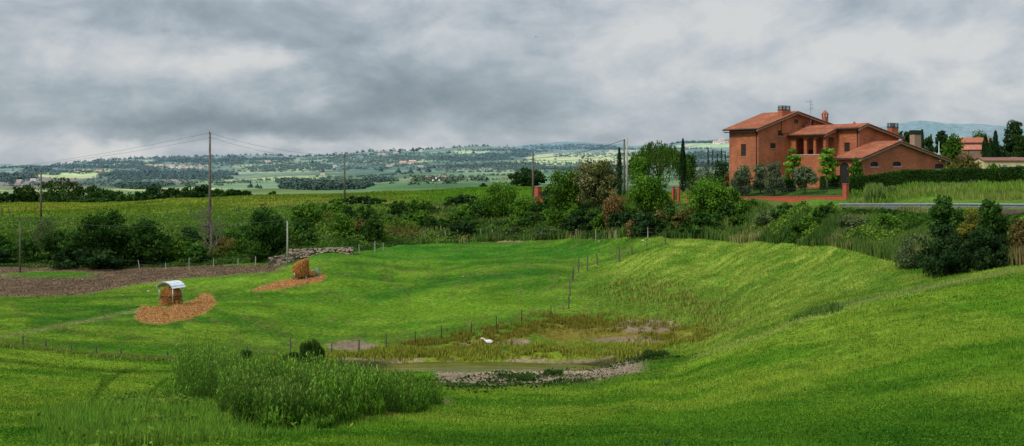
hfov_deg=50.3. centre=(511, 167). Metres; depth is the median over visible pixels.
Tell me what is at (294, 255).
stone wall
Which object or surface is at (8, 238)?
bank shrub
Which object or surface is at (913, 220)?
undergrowth
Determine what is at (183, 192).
oak tree
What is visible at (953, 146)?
hill tree
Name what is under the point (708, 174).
garden tree
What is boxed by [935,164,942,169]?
window
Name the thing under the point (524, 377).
weed clump
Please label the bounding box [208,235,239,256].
shrub
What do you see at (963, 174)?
long hedge
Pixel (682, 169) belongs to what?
cypress tree
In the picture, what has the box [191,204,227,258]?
bare tree
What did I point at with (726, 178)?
garden tree
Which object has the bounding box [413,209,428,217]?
bank shrub
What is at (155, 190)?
oak tree
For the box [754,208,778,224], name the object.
shrub
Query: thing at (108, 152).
overhead cable
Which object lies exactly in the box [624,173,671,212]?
acacia tree
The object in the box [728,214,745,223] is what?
shrub
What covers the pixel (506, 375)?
bank weeds
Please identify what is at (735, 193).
bank shrub
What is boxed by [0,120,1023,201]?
hills
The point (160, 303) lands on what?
spilled hay
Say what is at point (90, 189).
oak tree
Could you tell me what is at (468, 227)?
bank shrub
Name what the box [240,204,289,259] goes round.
broadleaf tree
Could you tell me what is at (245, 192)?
oak tree
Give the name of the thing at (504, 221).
bank shrub
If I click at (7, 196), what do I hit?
oak tree
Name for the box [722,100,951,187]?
brick villa
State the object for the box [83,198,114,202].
oak tree
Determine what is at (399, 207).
bank shrub
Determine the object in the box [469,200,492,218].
bank shrub
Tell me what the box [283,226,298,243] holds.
bank shrub
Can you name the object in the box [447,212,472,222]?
bank shrub
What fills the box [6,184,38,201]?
oak tree
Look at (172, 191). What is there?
oak tree
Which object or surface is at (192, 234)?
bank shrub
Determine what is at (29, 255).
bank shrub
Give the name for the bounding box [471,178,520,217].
acacia tree
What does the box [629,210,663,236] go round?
broadleaf bush
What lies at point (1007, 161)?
annex
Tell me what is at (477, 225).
shrub
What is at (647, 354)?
rush clump
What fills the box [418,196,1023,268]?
tall grass
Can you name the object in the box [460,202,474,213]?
bank shrub
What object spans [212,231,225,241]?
bank shrub
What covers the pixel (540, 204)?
bank shrub
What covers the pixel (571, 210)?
bank shrub
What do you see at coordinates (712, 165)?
cypress tree
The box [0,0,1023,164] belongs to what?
sky
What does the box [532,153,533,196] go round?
utility pole
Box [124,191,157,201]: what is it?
oak tree
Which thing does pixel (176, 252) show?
shrub
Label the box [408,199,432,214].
bank shrub
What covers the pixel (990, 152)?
cypress tree
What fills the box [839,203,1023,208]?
guardrail
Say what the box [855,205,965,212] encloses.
grass verge
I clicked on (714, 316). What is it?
mound grass
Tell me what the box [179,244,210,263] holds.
shrub
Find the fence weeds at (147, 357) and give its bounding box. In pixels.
[0,341,177,363]
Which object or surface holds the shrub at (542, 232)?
on the ground at (474, 263)
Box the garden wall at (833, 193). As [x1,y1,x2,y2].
[535,183,849,202]
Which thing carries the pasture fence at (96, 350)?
on the ground at (474, 263)
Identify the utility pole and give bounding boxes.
[19,218,20,271]
[40,170,41,216]
[208,131,210,236]
[286,219,287,264]
[344,154,345,200]
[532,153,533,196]
[623,139,625,194]
[626,138,627,193]
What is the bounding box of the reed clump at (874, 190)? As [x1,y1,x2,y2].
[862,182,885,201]
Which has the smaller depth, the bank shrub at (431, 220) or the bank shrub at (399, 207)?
the bank shrub at (431, 220)
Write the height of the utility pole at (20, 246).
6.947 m
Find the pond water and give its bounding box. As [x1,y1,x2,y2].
[374,362,599,372]
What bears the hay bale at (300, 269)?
in the hay cradle
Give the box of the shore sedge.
[387,306,734,363]
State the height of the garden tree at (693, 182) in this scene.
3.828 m
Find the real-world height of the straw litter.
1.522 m
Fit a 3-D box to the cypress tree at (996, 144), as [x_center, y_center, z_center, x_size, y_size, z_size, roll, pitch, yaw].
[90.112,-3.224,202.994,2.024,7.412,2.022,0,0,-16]
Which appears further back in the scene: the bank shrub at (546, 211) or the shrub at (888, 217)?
the bank shrub at (546, 211)
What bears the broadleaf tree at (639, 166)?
on the ground at (474, 263)
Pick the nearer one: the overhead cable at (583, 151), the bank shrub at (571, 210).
the bank shrub at (571, 210)
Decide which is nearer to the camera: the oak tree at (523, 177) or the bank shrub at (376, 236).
the bank shrub at (376, 236)
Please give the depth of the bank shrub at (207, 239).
149.96 m
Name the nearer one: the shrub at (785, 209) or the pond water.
the pond water
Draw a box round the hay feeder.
[156,280,185,304]
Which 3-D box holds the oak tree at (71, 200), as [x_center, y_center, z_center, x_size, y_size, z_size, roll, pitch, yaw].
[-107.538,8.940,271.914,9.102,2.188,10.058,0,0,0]
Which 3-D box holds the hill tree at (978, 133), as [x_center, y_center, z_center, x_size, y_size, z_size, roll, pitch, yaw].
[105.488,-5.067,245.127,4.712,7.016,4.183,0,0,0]
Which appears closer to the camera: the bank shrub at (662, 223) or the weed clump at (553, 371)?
the weed clump at (553, 371)
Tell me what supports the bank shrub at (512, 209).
on the ground at (474, 263)
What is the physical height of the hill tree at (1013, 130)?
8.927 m
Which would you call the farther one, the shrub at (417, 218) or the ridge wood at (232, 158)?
the ridge wood at (232, 158)
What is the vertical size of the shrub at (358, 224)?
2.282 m
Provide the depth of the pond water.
76.00 m
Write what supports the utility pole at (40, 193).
on the ground at (474, 263)
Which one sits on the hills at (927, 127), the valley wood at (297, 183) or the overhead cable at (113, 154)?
the valley wood at (297, 183)
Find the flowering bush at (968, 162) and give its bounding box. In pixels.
[942,150,982,179]
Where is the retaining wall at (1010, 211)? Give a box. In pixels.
[926,209,1023,213]
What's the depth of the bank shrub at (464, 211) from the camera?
161.47 m
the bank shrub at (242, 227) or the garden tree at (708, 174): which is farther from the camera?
the garden tree at (708, 174)
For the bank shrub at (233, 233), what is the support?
on the ground at (474, 263)
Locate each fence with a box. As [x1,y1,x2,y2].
[1,197,440,220]
[22,334,386,356]
[118,256,255,269]
[359,227,668,250]
[388,297,568,342]
[568,233,665,308]
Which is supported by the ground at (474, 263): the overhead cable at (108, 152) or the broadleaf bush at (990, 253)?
the broadleaf bush at (990, 253)
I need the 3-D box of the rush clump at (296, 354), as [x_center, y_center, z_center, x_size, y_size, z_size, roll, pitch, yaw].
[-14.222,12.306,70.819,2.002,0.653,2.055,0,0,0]
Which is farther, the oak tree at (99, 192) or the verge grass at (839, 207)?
the oak tree at (99, 192)
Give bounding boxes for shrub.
[0,231,13,246]
[0,235,11,246]
[0,248,14,262]
[3,252,16,259]
[15,237,40,262]
[30,212,65,253]
[157,234,173,246]
[165,234,192,261]
[172,227,204,242]
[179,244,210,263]
[199,233,224,246]
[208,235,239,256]
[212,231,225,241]
[223,227,237,239]
[226,237,247,255]
[228,230,246,240]
[241,222,250,236]
[282,219,297,235]
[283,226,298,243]
[290,215,313,232]
[294,230,317,246]
[308,228,331,232]
[319,203,331,214]
[328,198,349,217]
[329,210,355,235]
[341,205,355,218]
[350,219,364,230]
[354,203,379,220]
[359,223,386,239]
[360,219,384,241]
[377,211,393,223]
[387,200,410,214]
[397,211,412,217]
[398,213,427,226]
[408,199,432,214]
[412,203,440,214]
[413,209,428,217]
[414,215,443,230]
[431,218,459,230]
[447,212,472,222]
[448,219,476,237]
[451,206,470,220]
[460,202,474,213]
[460,221,487,227]
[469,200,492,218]
[490,218,509,228]
[498,202,515,217]
[503,215,529,230]
[507,198,527,217]
[507,224,527,231]
[518,211,546,228]
[529,195,555,213]
[529,205,549,211]
[535,228,564,235]
[540,207,554,218]
[543,205,568,228]
[559,203,586,224]
[589,213,606,231]
[593,204,604,214]
[600,188,624,226]
[605,210,631,229]
[620,205,636,214]
[626,219,637,237]
[652,203,674,231]
[654,209,673,229]
[664,207,681,229]
[668,207,694,229]
[712,200,741,218]
[718,185,740,208]
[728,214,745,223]
[732,197,757,212]
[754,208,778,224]
[770,202,796,216]
[790,214,812,231]
[811,205,834,221]
[836,214,868,230]
[847,157,863,179]
[863,212,901,224]
[890,234,919,269]
[907,233,927,244]
[956,207,978,268]
[986,163,1000,178]
[1006,218,1023,250]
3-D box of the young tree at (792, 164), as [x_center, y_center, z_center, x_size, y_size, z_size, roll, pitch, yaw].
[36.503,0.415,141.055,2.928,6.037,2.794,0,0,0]
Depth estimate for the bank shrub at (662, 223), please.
127.85 m
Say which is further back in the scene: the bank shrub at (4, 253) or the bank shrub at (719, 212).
the bank shrub at (4, 253)
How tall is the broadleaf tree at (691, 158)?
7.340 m
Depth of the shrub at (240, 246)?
144.36 m
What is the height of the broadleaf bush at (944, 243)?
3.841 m
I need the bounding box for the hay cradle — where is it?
[294,268,319,278]
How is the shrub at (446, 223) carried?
on the ground at (474, 263)
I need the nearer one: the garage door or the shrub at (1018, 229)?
the shrub at (1018, 229)
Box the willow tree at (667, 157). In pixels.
[625,140,691,187]
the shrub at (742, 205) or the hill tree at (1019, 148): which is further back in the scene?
the hill tree at (1019, 148)
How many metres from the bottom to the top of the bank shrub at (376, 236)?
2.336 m
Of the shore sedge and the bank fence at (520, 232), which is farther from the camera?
the bank fence at (520, 232)
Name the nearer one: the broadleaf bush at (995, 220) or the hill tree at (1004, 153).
the broadleaf bush at (995, 220)
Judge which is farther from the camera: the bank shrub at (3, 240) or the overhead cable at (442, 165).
the overhead cable at (442, 165)
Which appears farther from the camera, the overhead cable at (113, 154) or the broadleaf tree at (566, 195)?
the overhead cable at (113, 154)
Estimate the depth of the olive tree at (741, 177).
138.22 m
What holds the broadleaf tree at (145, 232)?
on the ground at (474, 263)
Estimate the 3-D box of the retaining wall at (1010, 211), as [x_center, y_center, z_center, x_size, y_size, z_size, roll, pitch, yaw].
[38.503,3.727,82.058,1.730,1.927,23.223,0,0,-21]
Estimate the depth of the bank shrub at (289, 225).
145.46 m
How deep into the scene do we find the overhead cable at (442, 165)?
186.68 m
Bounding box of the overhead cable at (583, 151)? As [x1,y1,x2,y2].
[533,140,622,158]
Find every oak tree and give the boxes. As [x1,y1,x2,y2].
[0,191,20,202]
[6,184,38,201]
[35,176,84,202]
[65,199,85,202]
[73,184,98,198]
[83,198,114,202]
[85,187,114,201]
[107,189,125,198]
[114,192,133,201]
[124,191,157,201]
[142,184,168,199]
[160,187,181,198]
[170,185,197,197]
[184,184,211,197]
[202,188,223,197]
[216,189,236,196]
[234,190,250,195]
[508,167,549,186]
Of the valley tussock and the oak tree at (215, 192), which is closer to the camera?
the valley tussock
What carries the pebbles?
on the ground at (474, 263)
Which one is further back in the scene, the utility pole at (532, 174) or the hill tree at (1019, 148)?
the hill tree at (1019, 148)
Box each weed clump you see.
[515,372,536,380]
[543,368,563,375]
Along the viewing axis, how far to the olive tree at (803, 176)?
133.17 m
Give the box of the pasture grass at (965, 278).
[0,236,1023,373]
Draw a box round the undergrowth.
[0,195,1023,268]
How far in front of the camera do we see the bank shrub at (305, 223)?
147.20 m
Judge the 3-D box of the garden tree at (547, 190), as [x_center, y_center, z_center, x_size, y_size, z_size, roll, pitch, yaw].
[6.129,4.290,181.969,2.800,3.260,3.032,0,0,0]
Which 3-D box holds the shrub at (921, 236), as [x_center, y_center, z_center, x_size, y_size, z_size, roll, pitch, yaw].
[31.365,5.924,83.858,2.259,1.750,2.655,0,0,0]
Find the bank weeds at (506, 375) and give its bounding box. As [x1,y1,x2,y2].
[397,347,712,392]
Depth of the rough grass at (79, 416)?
20.15 m
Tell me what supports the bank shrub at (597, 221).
on the ground at (474, 263)
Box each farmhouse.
[409,160,416,163]
[957,136,988,159]
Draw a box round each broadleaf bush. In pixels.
[0,241,33,257]
[34,228,78,263]
[50,243,135,269]
[559,209,597,230]
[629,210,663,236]
[677,212,725,233]
[910,221,971,275]
[923,194,965,244]
[950,225,1010,271]
[975,198,1014,236]
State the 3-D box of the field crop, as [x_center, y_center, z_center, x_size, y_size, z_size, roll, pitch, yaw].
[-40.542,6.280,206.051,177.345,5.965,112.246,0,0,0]
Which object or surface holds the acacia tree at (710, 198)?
on the ground at (474, 263)
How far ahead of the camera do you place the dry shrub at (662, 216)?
128.17 m
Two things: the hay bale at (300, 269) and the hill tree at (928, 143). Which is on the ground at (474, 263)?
the hill tree at (928, 143)
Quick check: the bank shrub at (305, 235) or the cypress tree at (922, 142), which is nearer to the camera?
the bank shrub at (305, 235)
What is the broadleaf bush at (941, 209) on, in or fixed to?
on the ground at (474, 263)
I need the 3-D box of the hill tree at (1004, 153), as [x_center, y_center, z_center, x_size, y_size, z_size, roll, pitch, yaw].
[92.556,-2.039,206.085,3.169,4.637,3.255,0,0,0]
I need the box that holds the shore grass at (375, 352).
[325,329,716,364]
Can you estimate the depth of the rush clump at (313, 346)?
71.62 m
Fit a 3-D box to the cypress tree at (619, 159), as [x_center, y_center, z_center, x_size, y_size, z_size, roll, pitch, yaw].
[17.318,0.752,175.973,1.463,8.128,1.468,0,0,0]
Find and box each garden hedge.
[781,179,796,192]
[819,175,840,186]
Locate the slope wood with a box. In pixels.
[97,167,237,189]
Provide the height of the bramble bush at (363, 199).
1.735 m
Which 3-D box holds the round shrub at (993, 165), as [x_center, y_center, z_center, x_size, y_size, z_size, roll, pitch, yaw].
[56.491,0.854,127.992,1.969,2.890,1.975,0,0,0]
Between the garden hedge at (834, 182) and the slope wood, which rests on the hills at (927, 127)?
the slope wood
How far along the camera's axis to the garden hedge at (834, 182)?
138.53 m
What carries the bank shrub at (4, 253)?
on the ground at (474, 263)
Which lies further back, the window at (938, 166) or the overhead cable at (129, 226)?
the window at (938, 166)
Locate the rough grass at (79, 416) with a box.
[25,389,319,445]
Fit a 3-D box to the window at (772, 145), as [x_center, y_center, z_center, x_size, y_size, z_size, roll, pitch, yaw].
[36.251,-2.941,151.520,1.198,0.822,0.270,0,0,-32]
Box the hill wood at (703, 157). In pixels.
[577,140,728,169]
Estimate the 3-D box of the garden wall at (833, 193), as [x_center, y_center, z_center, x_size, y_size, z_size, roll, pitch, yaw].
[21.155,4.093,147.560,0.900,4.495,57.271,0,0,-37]
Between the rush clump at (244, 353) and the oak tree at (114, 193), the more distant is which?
the oak tree at (114, 193)
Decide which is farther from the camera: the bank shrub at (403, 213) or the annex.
the annex
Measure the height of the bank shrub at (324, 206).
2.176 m
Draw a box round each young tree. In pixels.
[782,148,802,178]
[818,147,840,186]
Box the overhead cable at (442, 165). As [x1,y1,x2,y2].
[347,156,529,165]
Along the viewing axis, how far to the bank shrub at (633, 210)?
139.48 m
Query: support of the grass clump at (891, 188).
on the ground at (474, 263)
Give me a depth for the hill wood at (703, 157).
2594.99 m
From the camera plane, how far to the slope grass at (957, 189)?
109.78 m
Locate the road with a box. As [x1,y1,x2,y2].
[775,203,918,209]
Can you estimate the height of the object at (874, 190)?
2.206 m
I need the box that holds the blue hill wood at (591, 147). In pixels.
[523,143,629,149]
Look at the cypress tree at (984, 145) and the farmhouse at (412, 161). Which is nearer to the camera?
the cypress tree at (984, 145)
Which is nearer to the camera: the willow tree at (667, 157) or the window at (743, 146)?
the window at (743, 146)
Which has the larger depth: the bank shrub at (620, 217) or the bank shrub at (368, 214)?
the bank shrub at (368, 214)
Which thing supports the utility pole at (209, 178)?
on the ground at (474, 263)
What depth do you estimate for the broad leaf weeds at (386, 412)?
23.81 m
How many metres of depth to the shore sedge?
85.84 m
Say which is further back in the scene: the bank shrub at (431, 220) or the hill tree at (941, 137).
the hill tree at (941, 137)
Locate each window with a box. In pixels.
[740,144,745,156]
[770,143,775,148]
[845,143,849,151]
[870,162,877,166]
[892,162,901,166]
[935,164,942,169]
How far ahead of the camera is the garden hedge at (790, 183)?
140.00 m
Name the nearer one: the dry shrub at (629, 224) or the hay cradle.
the hay cradle
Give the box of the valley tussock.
[784,299,846,323]
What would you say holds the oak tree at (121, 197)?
on the ground at (474, 263)
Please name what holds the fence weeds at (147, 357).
on the ground at (474, 263)
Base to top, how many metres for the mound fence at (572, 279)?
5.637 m
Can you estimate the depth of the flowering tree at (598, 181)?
147.48 m
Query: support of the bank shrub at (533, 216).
on the ground at (474, 263)
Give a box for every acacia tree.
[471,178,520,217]
[512,197,532,217]
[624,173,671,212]
[684,176,733,216]
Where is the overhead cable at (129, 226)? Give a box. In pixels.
[25,219,279,226]
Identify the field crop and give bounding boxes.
[0,185,690,217]
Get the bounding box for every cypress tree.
[616,147,622,194]
[678,138,686,191]
[711,150,713,176]
[921,129,924,148]
[980,134,987,156]
[985,138,994,156]
[992,130,1000,156]
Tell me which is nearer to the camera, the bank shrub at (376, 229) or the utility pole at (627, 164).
the bank shrub at (376, 229)
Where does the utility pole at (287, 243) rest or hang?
on the ground at (474, 263)
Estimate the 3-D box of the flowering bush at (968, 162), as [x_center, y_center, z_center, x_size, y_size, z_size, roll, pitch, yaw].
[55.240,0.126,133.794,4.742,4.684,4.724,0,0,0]
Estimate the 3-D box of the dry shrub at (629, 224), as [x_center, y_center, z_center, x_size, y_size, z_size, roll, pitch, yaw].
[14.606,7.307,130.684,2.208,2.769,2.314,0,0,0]
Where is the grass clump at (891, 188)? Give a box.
[887,185,895,193]
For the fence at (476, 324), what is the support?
on the ground at (474, 263)
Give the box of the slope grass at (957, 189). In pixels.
[729,174,1023,207]
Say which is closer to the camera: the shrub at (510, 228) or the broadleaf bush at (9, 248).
the broadleaf bush at (9, 248)
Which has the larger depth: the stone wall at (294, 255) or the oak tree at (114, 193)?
the oak tree at (114, 193)
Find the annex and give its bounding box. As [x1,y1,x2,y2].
[972,157,1023,168]
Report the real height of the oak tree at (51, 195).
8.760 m
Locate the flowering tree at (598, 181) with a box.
[570,155,623,206]
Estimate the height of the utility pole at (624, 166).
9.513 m
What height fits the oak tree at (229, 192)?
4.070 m
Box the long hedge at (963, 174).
[848,166,1023,192]
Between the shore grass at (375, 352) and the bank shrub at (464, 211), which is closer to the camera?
the shore grass at (375, 352)
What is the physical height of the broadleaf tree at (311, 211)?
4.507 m
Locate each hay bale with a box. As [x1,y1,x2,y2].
[160,286,181,304]
[291,258,315,278]
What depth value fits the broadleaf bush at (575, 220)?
141.76 m
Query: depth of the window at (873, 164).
141.09 m
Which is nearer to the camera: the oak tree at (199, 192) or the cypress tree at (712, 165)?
the cypress tree at (712, 165)
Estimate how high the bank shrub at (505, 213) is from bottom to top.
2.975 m
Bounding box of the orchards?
[4,150,707,186]
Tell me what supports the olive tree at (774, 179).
on the ground at (474, 263)
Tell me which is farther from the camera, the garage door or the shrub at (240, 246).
the shrub at (240, 246)
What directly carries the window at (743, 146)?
in the brick villa
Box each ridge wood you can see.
[51,155,295,168]
[428,147,576,169]
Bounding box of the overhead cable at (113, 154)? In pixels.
[0,138,205,167]
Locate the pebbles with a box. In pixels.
[333,318,668,384]
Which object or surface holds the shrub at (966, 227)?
on the ground at (474, 263)
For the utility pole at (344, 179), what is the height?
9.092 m
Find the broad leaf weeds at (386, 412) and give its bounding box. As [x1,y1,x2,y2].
[296,411,424,426]
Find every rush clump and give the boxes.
[238,349,252,361]
[280,351,306,361]
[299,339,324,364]
[641,349,670,358]
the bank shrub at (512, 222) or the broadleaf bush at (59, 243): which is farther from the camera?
the bank shrub at (512, 222)
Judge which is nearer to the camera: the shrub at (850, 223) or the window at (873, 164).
the shrub at (850, 223)
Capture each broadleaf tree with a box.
[66,207,148,264]
[101,218,170,265]
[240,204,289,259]
[288,201,324,222]
[545,164,584,212]
[629,156,648,179]
[684,153,697,183]
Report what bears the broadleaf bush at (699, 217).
on the ground at (474, 263)
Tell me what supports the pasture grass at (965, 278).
on the ground at (474, 263)
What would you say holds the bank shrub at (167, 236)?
on the ground at (474, 263)
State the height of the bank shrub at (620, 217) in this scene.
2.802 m
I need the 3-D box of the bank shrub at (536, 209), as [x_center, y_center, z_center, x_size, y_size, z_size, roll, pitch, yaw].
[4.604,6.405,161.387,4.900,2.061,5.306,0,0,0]
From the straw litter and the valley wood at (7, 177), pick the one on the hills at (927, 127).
the valley wood at (7, 177)
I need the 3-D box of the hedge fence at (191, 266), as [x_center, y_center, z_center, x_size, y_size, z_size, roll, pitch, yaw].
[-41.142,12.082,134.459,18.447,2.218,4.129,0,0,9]
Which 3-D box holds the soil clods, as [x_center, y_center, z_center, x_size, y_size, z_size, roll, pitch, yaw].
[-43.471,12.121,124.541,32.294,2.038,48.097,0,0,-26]
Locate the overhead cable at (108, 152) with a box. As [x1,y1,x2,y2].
[3,133,206,167]
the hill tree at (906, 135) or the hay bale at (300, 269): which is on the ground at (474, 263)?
the hill tree at (906, 135)
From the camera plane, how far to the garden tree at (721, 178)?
188.81 m
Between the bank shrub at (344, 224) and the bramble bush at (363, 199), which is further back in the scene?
the bramble bush at (363, 199)
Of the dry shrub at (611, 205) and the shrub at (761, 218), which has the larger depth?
the dry shrub at (611, 205)
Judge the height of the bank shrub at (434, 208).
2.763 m
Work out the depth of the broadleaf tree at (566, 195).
150.02 m
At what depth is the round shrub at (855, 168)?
132.64 m
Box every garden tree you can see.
[542,183,553,196]
[686,173,702,189]
[695,163,714,177]
[700,176,723,186]
[712,160,728,181]
[723,172,728,186]
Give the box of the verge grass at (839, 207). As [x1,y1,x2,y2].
[675,198,842,212]
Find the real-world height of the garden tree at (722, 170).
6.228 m
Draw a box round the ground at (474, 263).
[0,163,1023,445]
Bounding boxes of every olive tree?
[728,164,752,195]
[752,163,766,192]
[762,159,787,192]
[791,166,818,188]
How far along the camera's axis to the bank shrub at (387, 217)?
157.83 m
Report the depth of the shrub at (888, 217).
91.28 m
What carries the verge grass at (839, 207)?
on the ground at (474, 263)
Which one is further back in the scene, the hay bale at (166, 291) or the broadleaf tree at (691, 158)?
the broadleaf tree at (691, 158)
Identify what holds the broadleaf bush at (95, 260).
on the ground at (474, 263)
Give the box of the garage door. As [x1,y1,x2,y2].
[840,163,848,186]
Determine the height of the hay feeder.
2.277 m
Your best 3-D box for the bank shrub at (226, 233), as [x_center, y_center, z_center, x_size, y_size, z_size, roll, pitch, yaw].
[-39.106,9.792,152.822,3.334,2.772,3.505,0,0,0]
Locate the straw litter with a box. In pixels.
[136,274,324,321]
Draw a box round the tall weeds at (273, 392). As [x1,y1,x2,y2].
[158,329,443,430]
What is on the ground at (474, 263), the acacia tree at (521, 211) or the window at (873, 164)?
the acacia tree at (521, 211)
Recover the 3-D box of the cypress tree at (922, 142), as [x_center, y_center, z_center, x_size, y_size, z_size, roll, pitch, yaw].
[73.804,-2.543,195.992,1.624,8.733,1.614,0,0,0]
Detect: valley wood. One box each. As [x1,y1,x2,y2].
[0,165,91,181]
[275,176,393,190]
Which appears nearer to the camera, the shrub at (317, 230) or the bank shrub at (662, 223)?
the bank shrub at (662, 223)
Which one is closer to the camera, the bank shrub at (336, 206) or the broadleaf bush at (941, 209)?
the broadleaf bush at (941, 209)
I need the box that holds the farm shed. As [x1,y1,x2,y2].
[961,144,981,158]
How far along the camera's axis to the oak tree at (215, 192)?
285.45 m
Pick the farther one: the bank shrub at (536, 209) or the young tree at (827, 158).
the bank shrub at (536, 209)
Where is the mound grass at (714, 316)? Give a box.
[584,269,764,342]
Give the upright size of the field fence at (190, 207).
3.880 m
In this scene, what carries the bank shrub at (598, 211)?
on the ground at (474, 263)
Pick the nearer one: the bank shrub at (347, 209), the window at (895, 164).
the window at (895, 164)
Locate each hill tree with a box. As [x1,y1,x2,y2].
[898,131,909,143]
[924,136,935,152]
[935,130,947,152]
[940,133,964,166]
[972,130,990,136]
[999,145,1009,156]
[1002,119,1022,156]
[1013,134,1023,156]
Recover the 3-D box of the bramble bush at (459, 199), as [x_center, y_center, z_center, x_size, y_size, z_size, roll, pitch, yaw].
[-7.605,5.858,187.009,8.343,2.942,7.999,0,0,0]
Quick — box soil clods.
[0,264,307,296]
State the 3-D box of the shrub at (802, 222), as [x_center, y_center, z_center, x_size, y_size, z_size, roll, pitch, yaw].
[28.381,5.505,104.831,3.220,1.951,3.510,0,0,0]
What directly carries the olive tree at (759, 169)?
on the ground at (474, 263)
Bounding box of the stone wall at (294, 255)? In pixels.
[268,247,353,268]
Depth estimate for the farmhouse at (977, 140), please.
228.48 m
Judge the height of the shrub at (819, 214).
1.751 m
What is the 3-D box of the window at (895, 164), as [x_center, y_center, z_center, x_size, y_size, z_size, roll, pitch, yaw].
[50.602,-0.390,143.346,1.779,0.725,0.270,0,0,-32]
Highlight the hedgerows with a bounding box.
[3,144,711,185]
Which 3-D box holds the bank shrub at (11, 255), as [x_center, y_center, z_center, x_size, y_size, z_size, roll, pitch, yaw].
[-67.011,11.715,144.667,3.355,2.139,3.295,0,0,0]
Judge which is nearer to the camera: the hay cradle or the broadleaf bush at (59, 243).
the hay cradle
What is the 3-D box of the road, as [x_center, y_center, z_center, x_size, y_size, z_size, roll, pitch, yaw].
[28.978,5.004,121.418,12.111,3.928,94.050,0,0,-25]
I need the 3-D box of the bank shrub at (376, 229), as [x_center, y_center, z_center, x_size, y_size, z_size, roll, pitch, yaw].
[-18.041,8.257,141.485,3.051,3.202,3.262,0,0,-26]
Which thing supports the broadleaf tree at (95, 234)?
on the ground at (474, 263)
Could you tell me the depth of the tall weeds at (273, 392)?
24.87 m
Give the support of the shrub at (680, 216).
on the ground at (474, 263)
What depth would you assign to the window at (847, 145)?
147.43 m
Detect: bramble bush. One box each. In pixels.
[329,196,386,204]
[443,194,482,206]
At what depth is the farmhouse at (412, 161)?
2579.89 m
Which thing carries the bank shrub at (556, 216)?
on the ground at (474, 263)
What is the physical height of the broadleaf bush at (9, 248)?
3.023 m
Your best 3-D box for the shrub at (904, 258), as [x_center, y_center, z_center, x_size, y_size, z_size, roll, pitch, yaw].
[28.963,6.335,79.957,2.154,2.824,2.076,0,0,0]
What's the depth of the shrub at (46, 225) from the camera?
149.54 m
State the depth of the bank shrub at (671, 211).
126.94 m
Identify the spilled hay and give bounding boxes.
[157,299,181,305]

